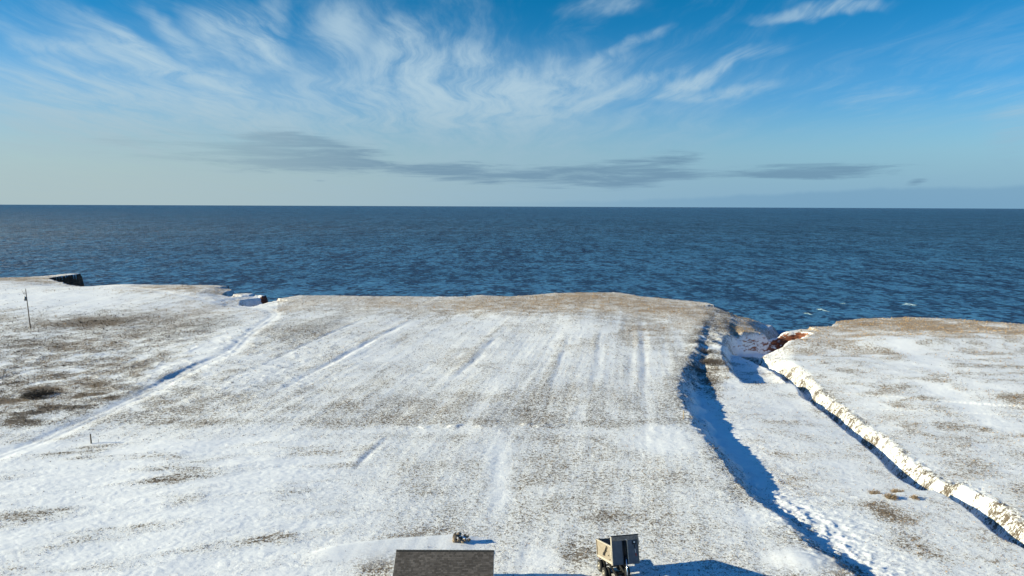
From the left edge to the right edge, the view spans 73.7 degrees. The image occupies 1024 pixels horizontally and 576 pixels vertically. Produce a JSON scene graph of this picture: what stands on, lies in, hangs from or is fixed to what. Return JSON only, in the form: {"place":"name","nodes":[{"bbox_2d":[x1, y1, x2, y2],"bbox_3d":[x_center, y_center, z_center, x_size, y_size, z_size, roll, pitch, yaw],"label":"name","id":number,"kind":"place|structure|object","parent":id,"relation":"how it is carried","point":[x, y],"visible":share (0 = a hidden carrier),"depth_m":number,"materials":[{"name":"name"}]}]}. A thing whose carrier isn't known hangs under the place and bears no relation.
{"place":"outdoors","nodes":[
{"label":"outdoors","id":0,"kind":"place"},
{"bbox_2d":[0,274,1023,575],"bbox_3d":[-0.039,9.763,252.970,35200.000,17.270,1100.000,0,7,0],"label":"ground","id":1,"kind":"structure","parent":0,"point":[244,480],"depth_m":99.94,"materials":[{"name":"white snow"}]},
{"bbox_2d":[23,289,30,327],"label":"utility pole","id":2,"kind":"object","parent":1,"relation":"on","point":[25,298],"visible":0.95,"depth_m":183.45,"materials":[{"name":"grey wood"}]},
{"bbox_2d":[20,389,55,398],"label":"shrub","id":3,"kind":"object","parent":1,"relation":"on","point":[33,394],"visible":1,"depth_m":118.39,"materials":[{"name":"brown plant"}]},
{"bbox_2d":[392,550,494,575],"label":"outbuilding","id":4,"kind":"structure","parent":1,"relation":"on","point":[443,562],"depth_m":56.10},
{"bbox_2d":[596,534,641,575],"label":"dump truck","id":5,"kind":"object","parent":1,"relation":"on","point":[620,552],"visible":1,"depth_m":58.73,"materials":[{"name":"metal"}]},
{"bbox_2d":[700,348,713,353],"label":"shrub","id":6,"kind":"object","parent":1,"relation":"on","point":[704,350],"visible":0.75,"depth_m":158.01,"materials":[{"name":"brown plant"}]},
{"bbox_2d":[698,357,727,365],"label":"shrub","id":7,"kind":"object","parent":1,"relation":"on","point":[715,362],"visible":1,"depth_m":147.74,"materials":[{"name":"brown plant"}]},
{"bbox_2d":[868,489,881,494],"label":"shrub","id":8,"kind":"object","parent":1,"relation":"on","point":[874,492],"visible":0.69,"depth_m":82.31,"materials":[{"name":"plant"}]},
{"bbox_2d":[882,493,898,499],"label":"shrub","id":9,"kind":"object","parent":1,"relation":"on","point":[890,496],"visible":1,"depth_m":79.72,"materials":[{"name":"plant"}]},
{"bbox_2d":[890,488,903,492],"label":"shrub","id":10,"kind":"object","parent":1,"relation":"on","point":[893,490],"visible":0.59,"depth_m":82.80,"materials":[{"name":"plant"}]},
{"bbox_2d":[0,205,1023,335],"bbox_3d":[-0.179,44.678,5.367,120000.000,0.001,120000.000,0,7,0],"label":"sea","id":11,"kind":"structure","parent":0,"point":[781,270],"depth_m":653.02,"materials":[{"name":"liquid"}]},
{"bbox_2d":[0,0,1023,208],"label":"sky","id":12,"kind":"structure","parent":0,"point":[511,103],"materials":[{"name":"blue"}]}
]}

